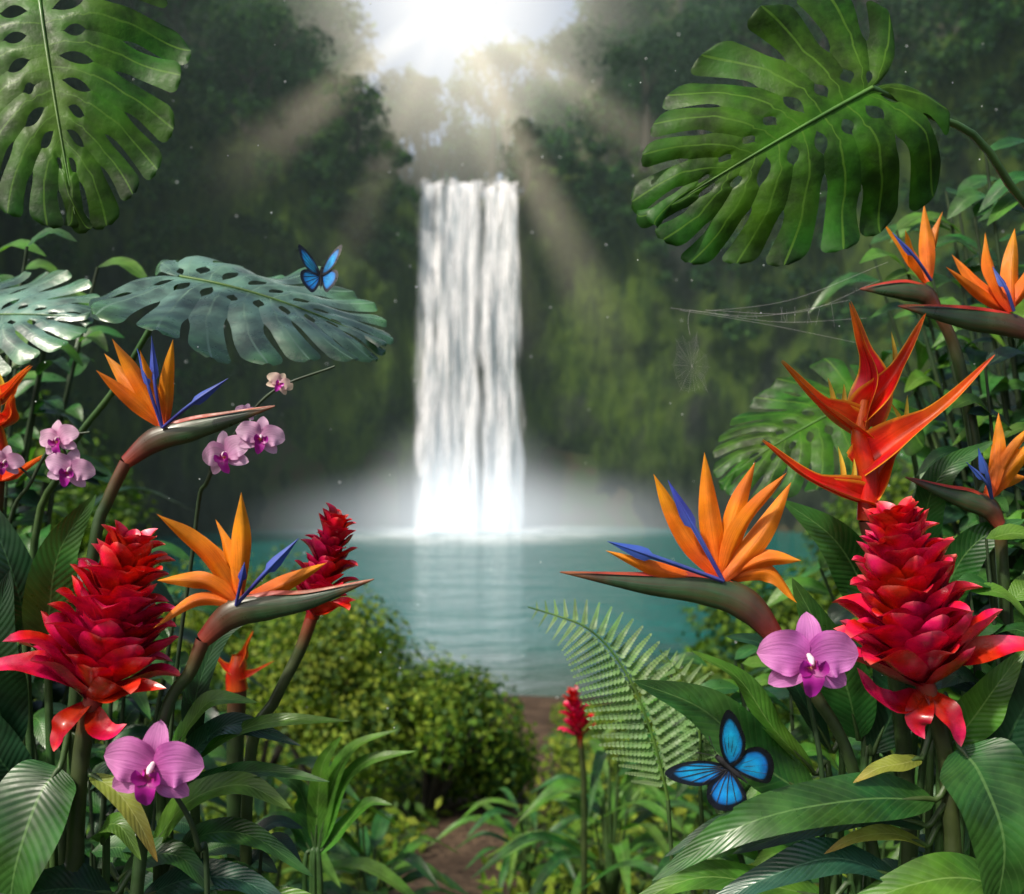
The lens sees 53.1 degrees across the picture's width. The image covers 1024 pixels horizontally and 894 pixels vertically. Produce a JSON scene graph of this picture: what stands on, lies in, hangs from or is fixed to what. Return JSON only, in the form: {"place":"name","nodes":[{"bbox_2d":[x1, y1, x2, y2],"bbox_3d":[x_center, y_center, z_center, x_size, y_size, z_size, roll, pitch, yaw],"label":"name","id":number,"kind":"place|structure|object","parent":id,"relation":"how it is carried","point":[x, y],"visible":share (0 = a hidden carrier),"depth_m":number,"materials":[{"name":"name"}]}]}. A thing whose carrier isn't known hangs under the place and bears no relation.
{"place":"outdoors","nodes":[
{"label":"outdoors","id":0,"kind":"place"},
{"bbox_2d":[81,526,819,696],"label":"lake","id":1,"kind":"structure","parent":0,"point":[473,606],"depth_m":28.74,"materials":[{"name":"liquid"}]},
{"bbox_2d":[333,0,590,199],"label":"sky","id":2,"kind":"structure","parent":0,"point":[429,34],"materials":[{"name":"white"}]},
{"bbox_2d":[415,177,523,530],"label":"waterfall","id":3,"kind":"structure","parent":0,"point":[449,274],"depth_m":50.04,"materials":[{"name":"white liquid"}]},
{"bbox_2d":[376,695,566,893],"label":"dirt path","id":4,"kind":"structure","parent":0,"point":[443,859],"depth_m":4.83,"materials":[{"name":"soil"}]},
{"bbox_2d":[58,336,274,864],"bbox_3d":[-0.372,0.721,1.069,0.238,1.674,0.067,0,0,13],"label":"bird of paradise","id":5,"kind":"object","parent":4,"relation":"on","point":[135,389],"visible":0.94,"depth_m":1.07,"materials":[{"name":"orange plant"}]},
{"bbox_2d":[169,365,334,741],"bbox_3d":[-0.304,0.733,1.128,0.212,1.648,0.052,0,0,11],"label":"orchid","id":6,"kind":"object","parent":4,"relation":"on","point":[225,449],"visible":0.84,"depth_m":1.12,"materials":[{"name":"pink plant"}]},
{"bbox_2d":[33,0,988,893],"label":"ground","id":7,"kind":"structure","parent":0,"point":[563,492],"depth_m":51.59,"materials":[{"name":"soil"}]},
{"bbox_2d":[0,365,41,512],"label":"heliconia","id":8,"kind":"object","parent":7,"relation":"on","point":[9,415],"visible":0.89,"depth_m":1.27,"materials":[{"name":"red plant"}]},
{"bbox_2d":[0,420,94,523],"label":"orchid","id":9,"kind":"object","parent":7,"relation":"on","point":[71,466],"visible":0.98,"depth_m":1.22,"materials":[{"name":"pink plant"}]},
{"bbox_2d":[0,270,100,375],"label":"monstera leaf","id":10,"kind":"object","parent":7,"relation":"on","point":[15,348],"visible":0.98,"depth_m":1.41,"materials":[{"name":"green plant"}]},
{"bbox_2d":[0,228,146,535],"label":"philodendron shrub","id":11,"kind":"object","parent":7,"relation":"on","point":[75,365],"visible":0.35,"depth_m":1.85,"materials":[{"name":"green plant"}]},
{"bbox_2d":[0,494,157,893],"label":"ginger foliage","id":12,"kind":"object","parent":7,"relation":"on","point":[36,798],"visible":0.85,"depth_m":1.00,"materials":[{"name":"green plant"}]},
{"bbox_2d":[0,520,180,871],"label":"red ginger","id":13,"kind":"object","parent":7,"relation":"on","point":[96,648],"visible":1,"depth_m":0.98,"materials":[{"name":"red plant"}]},
{"bbox_2d":[0,0,190,233],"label":"monstera leaf","id":14,"kind":"object","parent":7,"relation":"on","point":[108,99],"visible":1,"depth_m":1.02,"materials":[{"name":"green plant"}]},
{"bbox_2d":[3,453,193,793],"bbox_3d":[-0.799,0.771,1.782,0.450,1.519,0.326,0,0,0],"label":"philodendron shrub","id":15,"kind":"object","parent":7,"relation":"on","point":[30,499],"visible":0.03,"depth_m":1.80,"materials":[{"name":"green plant"}]},
{"bbox_2d":[5,390,240,741],"bbox_3d":[-4.064,1.050,9.180,4.497,3.339,2.442,0,0,29],"label":"lakeside bush","id":16,"kind":"object","parent":7,"relation":"on","point":[85,493],"visible":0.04,"depth_m":9.34,"materials":[{"name":"green plant"}]},
{"bbox_2d":[31,560,240,892],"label":"philodendron shrub","id":17,"kind":"object","parent":7,"relation":"on","point":[134,706],"visible":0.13,"depth_m":1.51,"materials":[{"name":"green plant"}]},
{"bbox_2d":[85,762,189,893],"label":"philodendron shrub","id":18,"kind":"object","parent":7,"relation":"on","point":[119,848],"visible":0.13,"depth_m":1.33,"materials":[{"name":"green plant"}]},
{"bbox_2d":[21,487,270,730],"bbox_3d":[-1.325,0.748,2.914,1.018,1.489,1.221,0,0,33],"label":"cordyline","id":19,"kind":"object","parent":7,"relation":"on","point":[190,635],"visible":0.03,"depth_m":2.96,"materials":[{"name":"green plant"}]},
{"bbox_2d":[104,720,209,893],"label":"orchid","id":20,"kind":"object","parent":7,"relation":"on","point":[149,764],"visible":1,"depth_m":0.95,"materials":[{"name":"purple plant"}]},
{"bbox_2d":[61,585,289,885],"bbox_3d":[-0.992,0.915,2.501,0.894,1.119,0.960,0,0,-14],"label":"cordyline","id":21,"kind":"object","parent":7,"relation":"on","point":[217,754],"visible":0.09,"depth_m":2.53,"materials":[{"name":"green plant"}]},
{"bbox_2d":[23,256,392,746],"bbox_3d":[-0.416,0.529,1.285,0.534,1.574,0.310,0,0,0],"label":"monstera leaf","id":22,"kind":"object","parent":7,"relation":"on","point":[207,316],"visible":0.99,"depth_m":1.23,"materials":[{"name":"green plant"}]},
{"bbox_2d":[298,244,341,291],"bbox_3d":[-0.226,-0.210,1.209,0.053,0.058,0.021,0,0,0],"label":"blue morpho butterfly","id":23,"kind":"object","parent":22,"relation":"on","point":[312,276],"visible":1,"depth_m":1.21},
{"bbox_2d":[90,626,347,893],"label":"ginger foliage","id":24,"kind":"object","parent":7,"relation":"on","point":[178,867],"visible":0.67,"depth_m":1.09,"materials":[{"name":"green plant"}]},
{"bbox_2d":[218,631,273,860],"bbox_3d":[-0.403,0.914,1.536,0.094,1.280,0.033,0,0,0],"label":"heliconia","id":25,"kind":"object","parent":7,"relation":"on","point":[238,673],"visible":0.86,"depth_m":1.53,"materials":[{"name":"plant"}]},
{"bbox_2d":[129,492,373,893],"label":"bird of paradise","id":26,"kind":"object","parent":7,"relation":"on","point":[224,583],"visible":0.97,"depth_m":1.00,"materials":[{"name":"orange plant"}]},
{"bbox_2d":[201,815,302,890],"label":"philodendron shrub","id":27,"kind":"object","parent":7,"relation":"on","point":[262,860],"visible":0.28,"depth_m":1.19,"materials":[{"name":"green plant"}]},
{"bbox_2d":[145,756,414,893],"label":"cordyline","id":28,"kind":"object","parent":7,"relation":"on","point":[379,870],"visible":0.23,"depth_m":2.15,"materials":[{"name":"green plant"}]},
{"bbox_2d":[173,798,399,884],"bbox_3d":[-0.957,1.709,4.029,1.451,0.649,0.775,0,0,10],"label":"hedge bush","id":29,"kind":"object","parent":7,"relation":"on","point":[210,814],"visible":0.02,"depth_m":4.05,"materials":[{"name":"green plant"}]},
{"bbox_2d":[240,503,358,865],"bbox_3d":[-0.245,0.810,1.177,0.139,1.492,0.083,0,0,0],"label":"red ginger","id":30,"kind":"object","parent":7,"relation":"on","point":[327,547],"visible":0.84,"depth_m":1.17,"materials":[{"name":"red plant"}]},
{"bbox_2d":[256,729,414,893],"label":"cordyline","id":31,"kind":"object","parent":7,"relation":"on","point":[316,807],"visible":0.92,"depth_m":1.53,"materials":[{"name":"green plant"}]},
{"bbox_2d":[147,545,540,821],"bbox_3d":[-1.098,1.331,5.605,2.606,1.498,1.465,0,0,21],"label":"hedge bush","id":32,"kind":"object","parent":7,"relation":"on","point":[453,737],"visible":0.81,"depth_m":5.10,"materials":[{"name":"green plant"}]},
{"bbox_2d":[269,805,467,893],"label":"cordyline","id":33,"kind":"object","parent":7,"relation":"on","point":[406,859],"visible":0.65,"depth_m":2.60,"materials":[{"name":"green plant"}]},
{"bbox_2d":[86,701,920,893],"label":"ground cover","id":34,"kind":"object","parent":7,"relation":"on","point":[557,873],"visible":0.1,"depth_m":4.91,"materials":[{"name":"green plant"}]},
{"bbox_2d":[0,0,1023,440],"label":"forest","id":35,"kind":"object","parent":7,"relation":"on","point":[256,46],"visible":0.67,"depth_m":49.79,"materials":[{"name":"green plant"}]},
{"bbox_2d":[429,787,600,893],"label":"cordyline","id":36,"kind":"object","parent":7,"relation":"on","point":[527,823],"visible":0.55,"depth_m":3.48,"materials":[{"name":"green plant"}]},
{"bbox_2d":[557,685,595,893],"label":"red ginger","id":37,"kind":"object","parent":7,"relation":"on","point":[576,721],"visible":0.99,"depth_m":2.65,"materials":[{"name":"red plant"}]},
{"bbox_2d":[472,729,714,893],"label":"cordyline","id":38,"kind":"object","parent":7,"relation":"on","point":[616,850],"visible":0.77,"depth_m":2.88,"materials":[{"name":"green plant"}]},
{"bbox_2d":[528,599,698,893],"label":"fern","id":39,"kind":"object","parent":7,"relation":"on","point":[630,698],"visible":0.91,"depth_m":1.38,"materials":[{"name":"green plant"}]},
{"bbox_2d":[547,728,709,834],"bbox_3d":[0.810,1.822,5.412,0.904,0.702,1.620,0,0,41],"label":"lakeside bush","id":40,"kind":"object","parent":7,"relation":"on","point":[598,824],"visible":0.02,"depth_m":5.26,"materials":[{"name":"green plant"}]},
{"bbox_2d":[579,800,696,893],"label":"cordyline","id":41,"kind":"object","parent":7,"relation":"on","point":[661,813],"visible":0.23,"depth_m":2.38,"materials":[{"name":"green plant"}]},
{"bbox_2d":[656,648,718,893],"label":"fern","id":42,"kind":"object","parent":7,"relation":"on","point":[694,736],"visible":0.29,"depth_m":1.54,"materials":[{"name":"green plant"}]},
{"bbox_2d":[576,698,817,839],"bbox_3d":[0.634,1.133,3.216,0.789,0.701,0.847,0,0,22],"label":"cordyline","id":43,"kind":"object","parent":7,"relation":"on","point":[639,791],"visible":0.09,"depth_m":3.17,"materials":[{"name":"green plant"}]},
{"bbox_2d":[560,452,880,883],"bbox_3d":[0.219,0.760,1.024,0.341,1.510,0.057,0,0,-7],"label":"bird of paradise","id":44,"kind":"object","parent":7,"relation":"on","point":[725,556],"visible":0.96,"depth_m":1.02,"materials":[{"name":"orange plant"}]},
{"bbox_2d":[644,644,882,893],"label":"philodendron shrub","id":45,"kind":"object","parent":7,"relation":"on","point":[799,729],"visible":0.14,"depth_m":1.58,"materials":[{"name":"green plant"}]},
{"bbox_2d":[589,440,958,768],"bbox_3d":[2.673,1.323,8.695,5.295,2.817,2.502,0,0,-33],"label":"lakeside bush","id":46,"kind":"object","parent":7,"relation":"on","point":[784,612],"visible":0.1,"depth_m":8.34,"materials":[{"name":"green plant"}]},
{"bbox_2d":[757,612,858,893],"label":"orchid","id":47,"kind":"object","parent":7,"relation":"on","point":[811,655],"visible":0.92,"depth_m":0.97,"materials":[{"name":"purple plant"}]},
{"bbox_2d":[723,667,896,859],"bbox_3d":[0.957,0.947,2.596,0.993,0.973,0.963,0,0,0],"label":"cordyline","id":48,"kind":"object","parent":7,"relation":"on","point":[780,693],"visible":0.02,"depth_m":2.65,"materials":[{"name":"green plant"}]},
{"bbox_2d":[713,358,926,854],"bbox_3d":[0.512,0.607,1.633,0.388,1.515,0.214,0,0,0],"label":"monstera leaf","id":49,"kind":"object","parent":7,"relation":"on","point":[817,451],"visible":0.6,"depth_m":1.62,"materials":[{"name":"green plant"}]},
{"bbox_2d":[631,0,1023,266],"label":"monstera leaf","id":50,"kind":"object","parent":7,"relation":"on","point":[865,155],"visible":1,"depth_m":1.01,"materials":[{"name":"green plant"}]},
{"bbox_2d":[634,440,1023,893],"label":"ginger foliage","id":51,"kind":"object","parent":7,"relation":"on","point":[863,715],"visible":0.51,"depth_m":1.15,"materials":[{"name":"green plant"}]},
{"bbox_2d":[652,651,1023,893],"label":"ginger foliage","id":52,"kind":"object","parent":7,"relation":"on","point":[982,776],"visible":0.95,"depth_m":0.99,"materials":[{"name":"green plant"}]},
{"bbox_2d":[665,710,773,810],"bbox_3d":[0.197,0.297,0.975,0.105,0.101,0.025,0,0,0],"label":"blue morpho butterfly","id":53,"kind":"object","parent":52,"relation":"attached to","point":[725,788],"visible":1,"depth_m":0.98},
{"bbox_2d":[817,830,918,876],"bbox_3d":[0.722,1.095,2.206,0.795,0.680,0.773,0,0,-25],"label":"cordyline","id":54,"kind":"object","parent":7,"relation":"on","point":[887,845],"visible":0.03,"depth_m":2.18,"materials":[{"name":"green plant"}]},
{"bbox_2d":[763,302,994,864],"bbox_3d":[0.389,0.676,1.123,0.248,1.670,0.082,0,0,0],"label":"heliconia","id":55,"kind":"object","parent":7,"relation":"on","point":[857,414],"visible":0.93,"depth_m":1.12,"materials":[{"name":"red plant"}]},
{"bbox_2d":[825,828,933,878],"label":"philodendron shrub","id":56,"kind":"object","parent":7,"relation":"on","point":[892,863],"visible":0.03,"depth_m":1.32,"materials":[{"name":"green plant"}]},
{"bbox_2d":[746,448,1023,728],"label":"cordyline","id":57,"kind":"object","parent":7,"relation":"on","point":[816,567],"visible":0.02,"depth_m":3.10,"materials":[{"name":"green plant"}]},
{"bbox_2d":[767,506,1023,859],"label":"philodendron shrub","id":58,"kind":"object","parent":7,"relation":"on","point":[836,612],"visible":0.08,"depth_m":1.80,"materials":[{"name":"green plant"}]},
{"bbox_2d":[809,137,1023,764],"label":"philodendron shrub","id":59,"kind":"object","parent":7,"relation":"on","point":[990,207],"visible":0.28,"depth_m":1.76,"materials":[{"name":"green plant"}]},
{"bbox_2d":[831,496,1023,853],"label":"red ginger","id":60,"kind":"object","parent":7,"relation":"on","point":[919,626],"visible":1,"depth_m":1.00,"materials":[{"name":"red plant"}]},
{"bbox_2d":[860,206,997,660],"bbox_3d":[0.542,0.598,1.278,0.205,1.808,0.069,0,0,-18],"label":"bird of paradise","id":61,"kind":"object","parent":7,"relation":"on","point":[922,268],"visible":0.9,"depth_m":1.27,"materials":[{"name":"orange plant"}]},
{"bbox_2d":[674,267,876,391],"bbox_3d":[0.346,-0.155,1.337,0.284,0.171,0.028,0,0,-3],"label":"spider web","id":62,"kind":"object","parent":61,"relation":"attached to","point":[750,321],"visible":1,"depth_m":1.33,"materials":[{"name":"fabric"}]},
{"bbox_2d":[898,229,1023,339],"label":"bird of paradise","id":63,"kind":"object","parent":7,"relation":"on","point":[1001,295],"visible":1,"depth_m":1.21,"materials":[{"name":"orange plant"}]},
{"bbox_2d":[900,358,1023,603],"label":"philodendron shrub","id":64,"kind":"object","parent":7,"relation":"on","point":[947,371],"visible":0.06,"depth_m":1.92,"materials":[{"name":"green plant"}]},
{"bbox_2d":[905,412,1023,662],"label":"bird of paradise","id":65,"kind":"object","parent":7,"relation":"on","point":[1006,464],"visible":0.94,"depth_m":1.14,"materials":[{"name":"plant"}]},
{"bbox_2d":[916,346,1023,673],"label":"philodendron shrub","id":66,"kind":"object","parent":7,"relation":"on","point":[1004,499],"visible":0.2,"depth_m":1.26,"materials":[{"name":"green plant"}]},
{"bbox_2d":[935,523,1023,855],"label":"philodendron shrub","id":67,"kind":"object","parent":7,"relation":"on","point":[964,678],"visible":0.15,"depth_m":1.12,"materials":[{"name":"green plant"}]},
{"bbox_2d":[0,0,1023,536],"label":"cliff","id":68,"kind":"structure","parent":0,"point":[602,330],"depth_m":49.48,"materials":[{"name":"green plant"}]},
{"bbox_2d":[28,0,1002,727],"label":"water droplets","id":69,"kind":"object","parent":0,"point":[416,286],"visible":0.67,"depth_m":2.13}
]}

